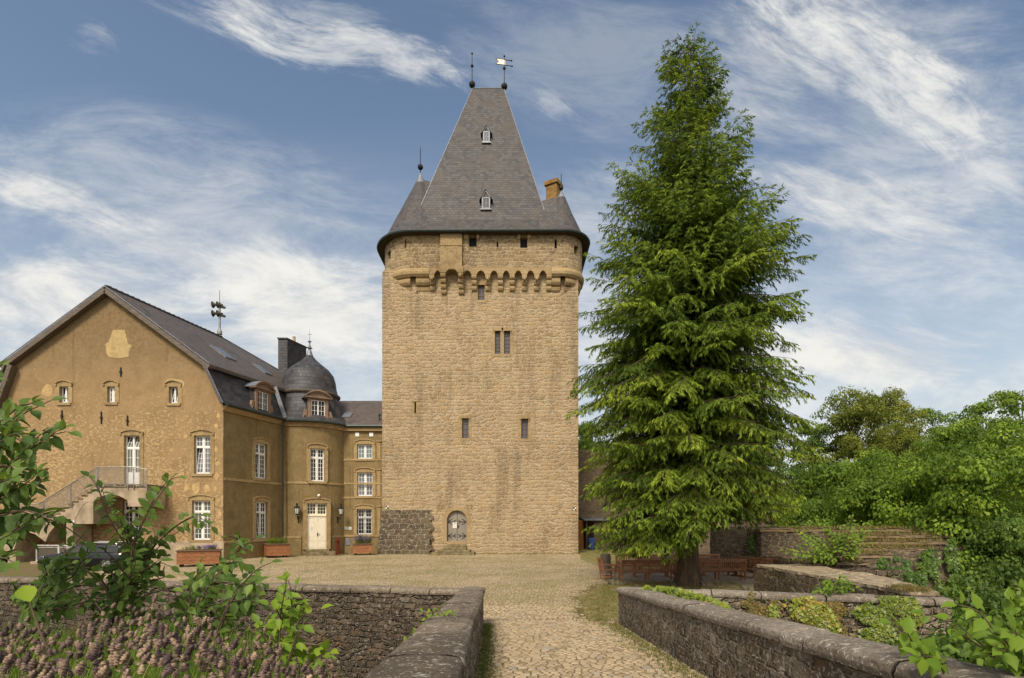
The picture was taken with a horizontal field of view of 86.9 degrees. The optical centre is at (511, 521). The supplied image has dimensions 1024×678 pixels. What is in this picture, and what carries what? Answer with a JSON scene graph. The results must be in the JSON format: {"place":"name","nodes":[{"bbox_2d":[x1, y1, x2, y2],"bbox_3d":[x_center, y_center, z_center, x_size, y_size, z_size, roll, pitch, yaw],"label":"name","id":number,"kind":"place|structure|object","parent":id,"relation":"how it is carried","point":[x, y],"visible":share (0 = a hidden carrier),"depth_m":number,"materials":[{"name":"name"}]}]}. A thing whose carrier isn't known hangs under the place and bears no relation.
{"place":"outdoors","nodes":[
{"label":"outdoors","id":0,"kind":"place"},
{"bbox_2d":[0,548,737,677],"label":"courtyard","id":1,"kind":"structure","parent":0,"point":[26,569],"depth_m":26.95,"materials":[{"name":"gravel"}]},
{"bbox_2d":[30,545,69,563],"bbox_3d":[-27.101,2.090,33.715,5.513,1.220,0.470,0,0,0],"label":"wire barrier","id":2,"kind":"object","parent":1,"relation":"on","point":[37,556],"visible":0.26,"depth_m":33.59,"materials":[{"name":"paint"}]},
{"bbox_2d":[0,467,164,562],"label":"outside stair","id":3,"kind":"object","parent":1,"relation":"on","point":[81,511],"visible":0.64,"depth_m":34.50,"materials":[{"name":"concrete"}]},
{"bbox_2d":[37,541,141,570],"bbox_3d":[-23.007,1.913,29.661,4.828,1.584,2.218,0,0,0],"label":"parked car","id":4,"kind":"object","parent":1,"relation":"on","point":[112,550],"visible":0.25,"depth_m":28.88,"materials":[{"name":"black paint"}]},
{"bbox_2d":[0,285,306,560],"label":"gabled house","id":5,"kind":"structure","parent":1,"relation":"on","point":[157,392],"depth_m":36.40,"materials":[{"name":"paint"}]},
{"bbox_2d":[54,379,71,404],"bbox_3d":[-30.165,-8.659,36.645,1.137,1.723,0.710,0,0,0],"label":"window","id":6,"kind":"structure","parent":5,"relation":"in","point":[63,383],"depth_m":36.37,"materials":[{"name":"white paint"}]},
{"bbox_2d":[102,379,118,404],"bbox_3d":[-26.984,-8.669,36.645,1.076,1.703,0.710,0,0,0],"label":"window","id":7,"kind":"structure","parent":5,"relation":"in","point":[113,385],"depth_m":36.37,"materials":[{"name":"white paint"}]},
{"bbox_2d":[118,498,143,540],"bbox_3d":[-25.611,-0.218,36.645,1.692,3.164,0.710,0,0,0],"label":"ground floor window","id":8,"kind":"structure","parent":5,"relation":"in","point":[130,516],"depth_m":36.59,"materials":[{"name":"white paint"}]},
{"bbox_2d":[119,429,143,483],"bbox_3d":[-25.589,-4.312,36.645,1.583,3.771,0.710,0,0,0],"label":"balcony door","id":9,"kind":"structure","parent":5,"relation":"in","point":[135,447],"depth_m":36.40,"materials":[{"name":"white paint"}]},
{"bbox_2d":[164,379,181,405],"bbox_3d":[-22.794,-8.635,36.645,1.140,1.746,0.710,0,0,0],"label":"window","id":10,"kind":"structure","parent":5,"relation":"in","point":[177,396],"depth_m":36.37,"materials":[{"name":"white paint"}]},
{"bbox_2d":[187,494,214,542],"bbox_3d":[-20.923,-0.194,36.645,1.792,3.272,0.710,0,0,0],"label":"window","id":11,"kind":"structure","parent":5,"relation":"in","point":[203,503],"depth_m":36.39,"materials":[{"name":"white paint"}]},
{"bbox_2d":[189,429,213,475],"bbox_3d":[-20.860,-4.607,36.645,1.644,3.182,0.710,0,0,0],"label":"window","id":12,"kind":"structure","parent":5,"relation":"in","point":[204,437],"depth_m":36.56,"materials":[{"name":"white paint"}]},
{"bbox_2d":[211,290,225,335],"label":"siren mast","id":13,"kind":"object","parent":5,"relation":"on","point":[219,305],"visible":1,"depth_m":44.77,"materials":[{"name":"metal"}]},
{"bbox_2d":[252,437,270,480],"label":"window","id":14,"kind":"structure","parent":5,"relation":"in","point":[258,443],"depth_m":39.77,"materials":[{"name":"white paint"}]},
{"bbox_2d":[253,496,271,539],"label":"window","id":15,"kind":"structure","parent":5,"relation":"in","point":[259,502],"depth_m":39.86,"materials":[{"name":"white paint"}]},
{"bbox_2d":[175,549,222,566],"bbox_3d":[-18.483,2.166,32.000,2.340,0.961,1.290,0,0,-24],"label":"planter box","id":16,"kind":"object","parent":1,"relation":"on","point":[192,556],"visible":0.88,"depth_m":31.47,"materials":[{"name":"orange ceramic"}]},
{"bbox_2d":[183,542,217,549],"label":"flower clump","id":17,"kind":"object","parent":16,"relation":"on","point":[209,547],"visible":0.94,"depth_m":31.96,"materials":[{"name":"multicoloured plant"}]},
{"bbox_2d":[263,543,289,557],"bbox_3d":[-17.234,2.141,39.600,1.640,1.011,1.490,0,0,-36],"label":"planter box","id":18,"kind":"object","parent":1,"relation":"on","point":[277,549],"visible":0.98,"depth_m":39.07,"materials":[{"name":"brown wood"}]},
{"bbox_2d":[273,329,345,555],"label":"round tower","id":19,"kind":"structure","parent":1,"relation":"on","point":[314,424],"depth_m":42.38,"materials":[{"name":"brown paint"}]},
{"bbox_2d":[307,516,315,548],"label":"door leaf","id":20,"kind":"structure","parent":19,"relation":"in","point":[311,520],"depth_m":42.17,"materials":[{"name":"beige paint"}]},
{"bbox_2d":[306,443,327,483],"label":"window","id":21,"kind":"structure","parent":19,"relation":"in","point":[316,453],"depth_m":42.37,"materials":[{"name":"white paint"}]},
{"bbox_2d":[317,516,325,548],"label":"door leaf","id":22,"kind":"structure","parent":19,"relation":"in","point":[321,520],"depth_m":42.54,"materials":[{"name":"beige paint"}]},
{"bbox_2d":[339,401,381,553],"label":"wing","id":23,"kind":"structure","parent":1,"relation":"on","point":[362,460],"depth_m":44.20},
{"bbox_2d":[353,504,374,536],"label":"window","id":24,"kind":"structure","parent":23,"relation":"in","point":[366,512],"depth_m":44.25,"materials":[{"name":"white paint"}]},
{"bbox_2d":[354,438,374,460],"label":"window","id":25,"kind":"structure","parent":23,"relation":"in","point":[366,447],"depth_m":44.17,"materials":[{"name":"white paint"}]},
{"bbox_2d":[354,467,375,497],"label":"window","id":26,"kind":"structure","parent":23,"relation":"in","point":[365,474],"depth_m":44.38,"materials":[{"name":"white paint"}]},
{"bbox_2d":[352,543,372,554],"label":"planter box","id":27,"kind":"object","parent":1,"relation":"on","point":[362,548],"visible":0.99,"depth_m":41.95,"materials":[{"name":"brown wood"}]},
{"bbox_2d":[354,534,372,543],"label":"flower clump","id":28,"kind":"object","parent":27,"relation":"on","point":[362,540],"visible":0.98,"depth_m":42.27,"materials":[{"name":"purple plant"}]},
{"bbox_2d":[363,586,484,677],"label":"bridge parapet","id":29,"kind":"structure","parent":1,"relation":"on","point":[444,646],"depth_m":4.46,"materials":[{"name":"grey stone"}]},
{"bbox_2d":[403,604,456,641],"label":"creeping vine","id":30,"kind":"object","parent":29,"relation":"attached to","point":[428,615],"visible":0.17,"depth_m":6.50,"materials":[{"name":"green plant"}]},
{"bbox_2d":[377,52,589,554],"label":"castle keep","id":31,"kind":"structure","parent":1,"relation":"on","point":[482,247],"depth_m":43.80,"materials":[{"name":"brown stone"}]},
{"bbox_2d":[447,510,456,540],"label":"door leaf","id":32,"kind":"structure","parent":31,"relation":"in","point":[451,532],"depth_m":44.06,"materials":[{"name":"grey wood"}]},
{"bbox_2d":[457,510,466,540],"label":"door leaf","id":33,"kind":"structure","parent":31,"relation":"in","point":[461,518],"depth_m":44.06,"materials":[{"name":"grey wood"}]},
{"bbox_2d":[458,415,471,440],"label":"window","id":34,"kind":"structure","parent":31,"relation":"in","point":[464,421],"depth_m":43.79,"materials":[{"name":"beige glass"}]},
{"bbox_2d":[474,281,487,302],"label":"window","id":35,"kind":"structure","parent":31,"relation":"in","point":[481,296],"depth_m":43.79,"materials":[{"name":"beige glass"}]},
{"bbox_2d":[491,327,503,356],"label":"window","id":36,"kind":"structure","parent":31,"relation":"in","point":[495,336],"depth_m":43.79,"materials":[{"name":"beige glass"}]},
{"bbox_2d":[500,327,512,356],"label":"window","id":37,"kind":"structure","parent":31,"relation":"in","point":[508,336],"depth_m":43.79,"materials":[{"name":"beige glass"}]},
{"bbox_2d":[517,415,530,440],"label":"window","id":38,"kind":"structure","parent":31,"relation":"in","point":[524,421],"depth_m":43.79,"materials":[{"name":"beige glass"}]},
{"bbox_2d":[578,421,609,454],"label":"dark tree","id":39,"kind":"object","parent":1,"relation":"on","point":[580,432],"visible":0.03,"depth_m":68.32,"materials":[{"name":"green plant"}]},
{"bbox_2d":[579,517,618,549],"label":"lean to shed","id":40,"kind":"object","parent":1,"relation":"on","point":[585,519],"visible":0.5,"depth_m":50.00,"materials":[{"name":"brown wood"}]},
{"bbox_2d":[578,520,583,548],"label":"plank door","id":41,"kind":"structure","parent":40,"relation":"attached to","point":[580,534],"depth_m":51.00,"materials":[{"name":"brown wood"}]},
{"bbox_2d":[578,435,621,464],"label":"beech tree","id":42,"kind":"object","parent":1,"relation":"on","point":[591,443],"visible":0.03,"depth_m":59.38,"materials":[{"name":"green plant"}]},
{"bbox_2d":[600,553,610,573],"bbox_3d":[4.752,2.175,27.500,0.720,1.050,0.720,0,0,0],"label":"tree stump","id":43,"kind":"object","parent":1,"relation":"on","point":[606,558],"visible":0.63,"depth_m":27.25,"materials":[{"name":"brown wood"}]},
{"bbox_2d":[597,557,616,579],"bbox_3d":[4.308,2.144,24.497,0.747,1.000,0.640,0,0,-7],"label":"garden armchair","id":44,"kind":"object","parent":1,"relation":"on","point":[600,564],"visible":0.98,"depth_m":24.25,"materials":[{"name":"brown wood"}]},
{"bbox_2d":[578,549,712,569],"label":"lawn","id":45,"kind":"structure","parent":1,"relation":"on","point":[587,559],"depth_m":39.24,"materials":[{"name":"green plant"}]},
{"bbox_2d":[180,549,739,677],"bbox_3d":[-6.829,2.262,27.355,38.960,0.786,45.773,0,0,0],"label":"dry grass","id":46,"kind":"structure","parent":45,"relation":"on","point":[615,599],"depth_m":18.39,"materials":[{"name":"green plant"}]},
{"bbox_2d":[185,549,739,677],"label":"grass","id":47,"kind":"structure","parent":45,"relation":"on","point":[488,631],"depth_m":11.25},
{"bbox_2d":[582,583,739,619],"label":"lawn","id":48,"kind":"structure","parent":1,"relation":"on","point":[586,612],"depth_m":17.35,"materials":[{"name":"green plant"}]},
{"bbox_2d":[564,20,827,586],"bbox_3d":[7.179,-8.557,22.177,10.210,22.714,9.756,0,0,0],"label":"conifer tree","id":49,"kind":"object","parent":48,"relation":"on","point":[685,410],"visible":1,"depth_m":20.41,"materials":[{"name":"green plant"}]},
{"bbox_2d":[608,571,753,586],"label":"paving","id":50,"kind":"structure","parent":1,"relation":"on","point":[724,577],"depth_m":24.88,"materials":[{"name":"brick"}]},
{"bbox_2d":[615,554,664,573],"bbox_3d":[6.506,2.171,27.406,2.420,0.945,0.687,0,0,-1],"label":"garden bench","id":51,"kind":"object","parent":50,"relation":"on","point":[617,561],"visible":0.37,"depth_m":27.65,"materials":[{"name":"brown wood"}]},
{"bbox_2d":[618,560,675,580],"bbox_3d":[5.963,2.171,23.894,2.420,0.945,0.687,0,0,-1],"label":"garden bench","id":52,"kind":"object","parent":50,"relation":"on","point":[649,571],"visible":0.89,"depth_m":23.60,"materials":[{"name":"brown wood"}]},
{"bbox_2d":[673,554,723,572],"bbox_3d":[9.513,2.171,27.606,2.420,0.945,0.687,0,0,1],"label":"garden bench","id":53,"kind":"object","parent":50,"relation":"on","point":[705,555],"visible":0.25,"depth_m":27.86,"materials":[{"name":"brown wood"}]},
{"bbox_2d":[699,559,746,579],"bbox_3d":[9.292,2.171,24.494,2.420,0.945,0.687,0,0,2],"label":"garden bench","id":54,"kind":"object","parent":50,"relation":"on","point":[718,571],"visible":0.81,"depth_m":24.20,"materials":[{"name":"brown wood"}]},
{"bbox_2d":[726,556,773,576],"bbox_3d":[11.174,2.171,25.402,0.687,0.945,2.420,0,0,-17],"label":"garden bench","id":55,"kind":"object","parent":50,"relation":"on","point":[755,560],"visible":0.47,"depth_m":25.47,"materials":[{"name":"brown wood"}]},
{"bbox_2d":[616,587,1023,677],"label":"bridge parapet","id":56,"kind":"structure","parent":1,"relation":"on","point":[708,640],"depth_m":5.93,"materials":[{"name":"grey stone"}]},
{"bbox_2d":[641,584,731,609],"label":"ivy","id":57,"kind":"object","parent":56,"relation":"attached to","point":[682,593],"visible":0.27,"depth_m":11.50,"materials":[{"name":"green plant"}]},
{"bbox_2d":[879,579,1023,677],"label":"elm twig","id":58,"kind":"object","parent":56,"relation":"on","point":[1000,649],"visible":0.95,"depth_m":3.18,"materials":[{"name":"green plant"}]},
{"bbox_2d":[0,0,1023,483],"label":"sky","id":59,"kind":"structure","parent":0,"point":[169,155],"materials":[{"name":"blue"}]},
{"bbox_2d":[476,617,703,677],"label":"road","id":60,"kind":"structure","parent":0,"point":[571,650],"depth_m":9.41,"materials":[{"name":"stone"}]},
{"bbox_3d":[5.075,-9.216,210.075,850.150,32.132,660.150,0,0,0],"label":"ground","id":61,"kind":"structure","parent":0,"visible":0},
{"bbox_2d":[0,359,96,573],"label":"hazel bush","id":62,"kind":"object","parent":61,"relation":"on","point":[14,496],"visible":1,"depth_m":2.81,"materials":[{"name":"green plant"}]},
{"bbox_2d":[9,529,105,627],"bbox_3d":[-2.960,0.381,3.490,1.326,0.656,0.454,0,0,42],"label":"hazel bush","id":63,"kind":"object","parent":61,"relation":"on","point":[53,585],"visible":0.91,"depth_m":3.31,"materials":[{"name":"green plant"}]},
{"bbox_2d":[72,471,217,641],"bbox_3d":[-2.574,0.282,3.796,0.808,1.213,1.534,0,0,-39],"label":"hazel bush","id":64,"kind":"object","parent":61,"relation":"on","point":[123,592],"visible":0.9,"depth_m":3.46,"materials":[{"name":"green plant"}]},
{"bbox_2d":[156,532,282,645],"bbox_3d":[-2.008,0.505,3.659,0.672,0.860,1.709,0,0,-33],"label":"hazel bush","id":65,"kind":"object","parent":61,"relation":"on","point":[239,604],"visible":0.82,"depth_m":3.44,"materials":[{"name":"green plant"}]},
{"bbox_2d":[0,576,461,677],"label":"ditch wall","id":66,"kind":"structure","parent":61,"relation":"on","point":[365,629],"depth_m":13.86,"materials":[{"name":"grey stone"}]},
{"bbox_2d":[578,450,782,554],"bbox_3d":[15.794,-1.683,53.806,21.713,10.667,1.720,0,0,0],"label":"building","id":67,"kind":"structure","parent":61,"relation":"on","point":[589,508],"depth_m":53.00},
{"bbox_2d":[746,422,790,503],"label":"dark tree","id":68,"kind":"object","parent":61,"relation":"on","point":[776,470],"visible":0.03,"depth_m":73.14,"materials":[{"name":"green plant"}]},
{"bbox_2d":[636,587,953,644],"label":"ditch wall","id":69,"kind":"structure","parent":61,"relation":"on","point":[849,601],"depth_m":12.28,"materials":[{"name":"grey stone"}]},
{"bbox_2d":[740,591,857,636],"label":"ivy","id":70,"kind":"object","parent":69,"relation":"attached to","point":[751,605],"visible":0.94,"depth_m":12.56,"materials":[{"name":"green plant"}]},
{"bbox_2d":[768,596,841,633],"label":"ivy","id":71,"kind":"object","parent":69,"relation":"attached to","point":[810,606],"visible":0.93,"depth_m":12.38,"materials":[{"name":"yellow plant"}]},
{"bbox_2d":[812,574,863,596],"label":"hazel bush","id":72,"kind":"object","parent":69,"relation":"on","point":[828,587],"visible":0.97,"depth_m":12.56,"materials":[{"name":"green plant"}]},
{"bbox_2d":[851,595,925,645],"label":"ivy","id":73,"kind":"object","parent":69,"relation":"attached to","point":[873,616],"visible":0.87,"depth_m":12.00,"materials":[{"name":"green plant"}]},
{"bbox_2d":[709,526,888,570],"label":"ruined wall","id":74,"kind":"structure","parent":61,"relation":"on","point":[727,543],"depth_m":29.33,"materials":[{"name":"stone"}]},
{"bbox_2d":[781,516,818,526],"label":"shadow bush","id":75,"kind":"object","parent":61,"relation":"on","point":[810,523],"visible":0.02,"depth_m":32.56,"materials":[{"name":"green plant"}]},
{"bbox_2d":[774,468,826,524],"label":"dark tree","id":76,"kind":"object","parent":61,"relation":"on","point":[819,493],"visible":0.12,"depth_m":51.20,"materials":[{"name":"green plant"}]},
{"bbox_2d":[766,496,858,526],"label":"hazel bush","id":77,"kind":"object","parent":61,"relation":"on","point":[832,512],"visible":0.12,"depth_m":33.02,"materials":[{"name":"green plant"}]},
{"bbox_2d":[779,423,847,515],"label":"dark tree","id":78,"kind":"object","parent":61,"relation":"on","point":[814,441],"visible":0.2,"depth_m":65.09,"materials":[{"name":"green plant"}]},
{"bbox_2d":[776,448,909,526],"bbox_3d":[21.720,0.416,36.002,8.591,9.926,9.032,0,0,41],"label":"hazel bush","id":79,"kind":"object","parent":61,"relation":"on","point":[828,475],"visible":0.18,"depth_m":34.88,"materials":[{"name":"green plant"}]},
{"bbox_2d":[754,564,943,596],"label":"ruined wall","id":80,"kind":"structure","parent":61,"relation":"on","point":[774,577],"depth_m":17.04,"materials":[{"name":"grey stone"}]},
{"bbox_2d":[781,524,944,592],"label":"dry grass","id":81,"kind":"structure","parent":80,"relation":"on","point":[907,587],"depth_m":23.86,"materials":[{"name":"plant"}]},
{"bbox_2d":[794,384,909,490],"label":"ash tree","id":82,"kind":"object","parent":61,"relation":"on","point":[866,407],"visible":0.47,"depth_m":60.98,"materials":[{"name":"green plant"}]},
{"bbox_2d":[746,528,963,589],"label":"ruined wall","id":83,"kind":"structure","parent":61,"relation":"on","point":[772,541],"depth_m":23.74,"materials":[{"name":"grey stone"}]},
{"bbox_2d":[747,534,760,559],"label":"ivy","id":84,"kind":"object","parent":83,"relation":"attached to","point":[750,547],"visible":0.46,"depth_m":27.23,"materials":[{"name":"green plant"}]},
{"bbox_2d":[780,512,877,566],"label":"hazel bush","id":85,"kind":"object","parent":83,"relation":"on","point":[846,551],"visible":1,"depth_m":19.36,"materials":[{"name":"green plant"}]},
{"bbox_2d":[875,556,927,587],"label":"ivy","id":86,"kind":"object","parent":83,"relation":"attached to","point":[912,577],"visible":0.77,"depth_m":19.23,"materials":[{"name":"green plant"}]},
{"bbox_2d":[902,537,964,585],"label":"ivy","id":87,"kind":"object","parent":83,"relation":"attached to","point":[952,560],"visible":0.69,"depth_m":22.21,"materials":[{"name":"green plant"}]},
{"bbox_2d":[801,479,946,527],"bbox_3d":[20.341,1.460,30.920,7.166,8.280,7.535,0,0,11],"label":"hazel bush","id":88,"kind":"object","parent":61,"relation":"on","point":[849,502],"visible":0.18,"depth_m":30.05,"materials":[{"name":"green plant"}]},
{"bbox_2d":[844,446,923,524],"bbox_3d":[25.777,-0.529,36.750,7.494,9.316,7.316,0,0,1],"label":"beech tree","id":89,"kind":"object","parent":61,"relation":"on","point":[889,464],"visible":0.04,"depth_m":36.69,"materials":[{"name":"green plant"}]},
{"bbox_2d":[848,384,928,462],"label":"birch tree","id":90,"kind":"object","parent":61,"relation":"on","point":[894,395],"visible":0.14,"depth_m":65.11,"materials":[{"name":"green plant"}]},
{"bbox_2d":[878,419,928,469],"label":"birch tree","id":91,"kind":"object","parent":61,"relation":"on","point":[905,438],"visible":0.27,"depth_m":57.79,"materials":[{"name":"green plant"}]},
{"bbox_2d":[846,461,980,554],"bbox_3d":[22.632,1.023,30.043,7.576,8.754,7.966,0,0,26],"label":"hazel bush","id":92,"kind":"object","parent":61,"relation":"on","point":[902,481],"visible":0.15,"depth_m":29.11,"materials":[{"name":"green plant"}]},
{"bbox_2d":[903,408,957,443],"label":"poplar tree","id":93,"kind":"object","parent":61,"relation":"on","point":[935,416],"visible":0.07,"depth_m":71.21,"materials":[{"name":"green plant"}]},
{"bbox_2d":[905,436,964,505],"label":"beech tree","id":94,"kind":"object","parent":61,"relation":"on","point":[930,444],"visible":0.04,"depth_m":46.29,"materials":[{"name":"green plant"}]},
{"bbox_2d":[886,619,991,657],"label":"nettle bush","id":95,"kind":"object","parent":61,"relation":"on","point":[934,633],"visible":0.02,"depth_m":9.68,"materials":[{"name":"green plant"}]},
{"bbox_2d":[895,613,1012,668],"bbox_3d":[7.665,4.154,7.671,5.806,5.542,6.683,0,0,10],"label":"nettle bush","id":96,"kind":"object","parent":61,"relation":"on","point":[956,651],"visible":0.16,"depth_m":8.12,"materials":[{"name":"green plant"}]},
{"bbox_2d":[893,434,1023,588],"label":"hazel bush","id":97,"kind":"object","parent":61,"relation":"on","point":[963,513],"visible":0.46,"depth_m":25.07,"materials":[{"name":"green plant"}]},
{"bbox_2d":[906,583,1010,641],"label":"nettle bush","id":98,"kind":"object","parent":61,"relation":"on","point":[955,617],"visible":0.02,"depth_m":12.74,"materials":[{"name":"green plant"}]},
{"bbox_2d":[922,401,1008,496],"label":"ash tree","id":99,"kind":"object","parent":61,"relation":"on","point":[980,408],"visible":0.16,"depth_m":43.96,"materials":[{"name":"green plant"}]},
{"bbox_2d":[912,414,1023,532],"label":"beech tree","id":100,"kind":"object","parent":61,"relation":"on","point":[1004,432],"visible":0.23,"depth_m":31.99,"materials":[{"name":"green plant"}]},
{"bbox_2d":[939,572,1005,618],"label":"nettle bush","id":101,"kind":"object","parent":61,"relation":"on","point":[960,584],"visible":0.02,"depth_m":15.08,"materials":[{"name":"green plant"}]},
{"bbox_2d":[934,557,1023,625],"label":"nettle bush","id":102,"kind":"object","parent":61,"relation":"on","point":[993,599],"visible":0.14,"depth_m":14.71,"materials":[{"name":"green plant"}]},
{"bbox_2d":[948,510,1023,603],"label":"shadow bush","id":103,"kind":"object","parent":61,"relation":"on","point":[993,536],"visible":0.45,"depth_m":22.91,"materials":[{"name":"green plant"}]},
{"bbox_2d":[975,390,1023,512],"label":"ash tree","id":104,"kind":"object","parent":61,"relation":"on","point":[1005,398],"visible":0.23,"depth_m":38.02,"materials":[{"name":"green plant"}]},
{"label":"flower bed","id":105,"kind":"structure","parent":61,"relation":"on","visible":0},
{"bbox_2d":[15,585,48,648],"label":"elm shoot","id":106,"kind":"object","parent":105,"relation":"on","point":[26,593],"visible":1,"depth_m":1.43,"materials":[{"name":"green plant"}]},
{"bbox_2d":[0,602,345,677],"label":"lavender stalks","id":107,"kind":"object","parent":105,"relation":"on","point":[193,671],"visible":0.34,"depth_m":2.44,"materials":[{"name":"plant"}]},
{"bbox_2d":[0,593,334,677],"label":"lavender","id":108,"kind":"object","parent":107,"relation":"attached to","point":[8,657],"visible":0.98,"depth_m":1.88,"materials":[{"name":"grey plant"}]},
{"bbox_2d":[0,606,336,677],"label":"lavender buds","id":109,"kind":"object","parent":107,"relation":"attached to","point":[132,647],"visible":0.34,"depth_m":1.80,"materials":[{"name":"plant"}]},
{"bbox_2d":[246,571,338,675],"bbox_3d":[-1.223,0.610,3.020,0.390,0.686,1.162,0,0,-37],"label":"elm shoot","id":110,"kind":"object","parent":105,"relation":"on","point":[276,624],"visible":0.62,"depth_m":2.90,"materials":[{"name":"green plant"}]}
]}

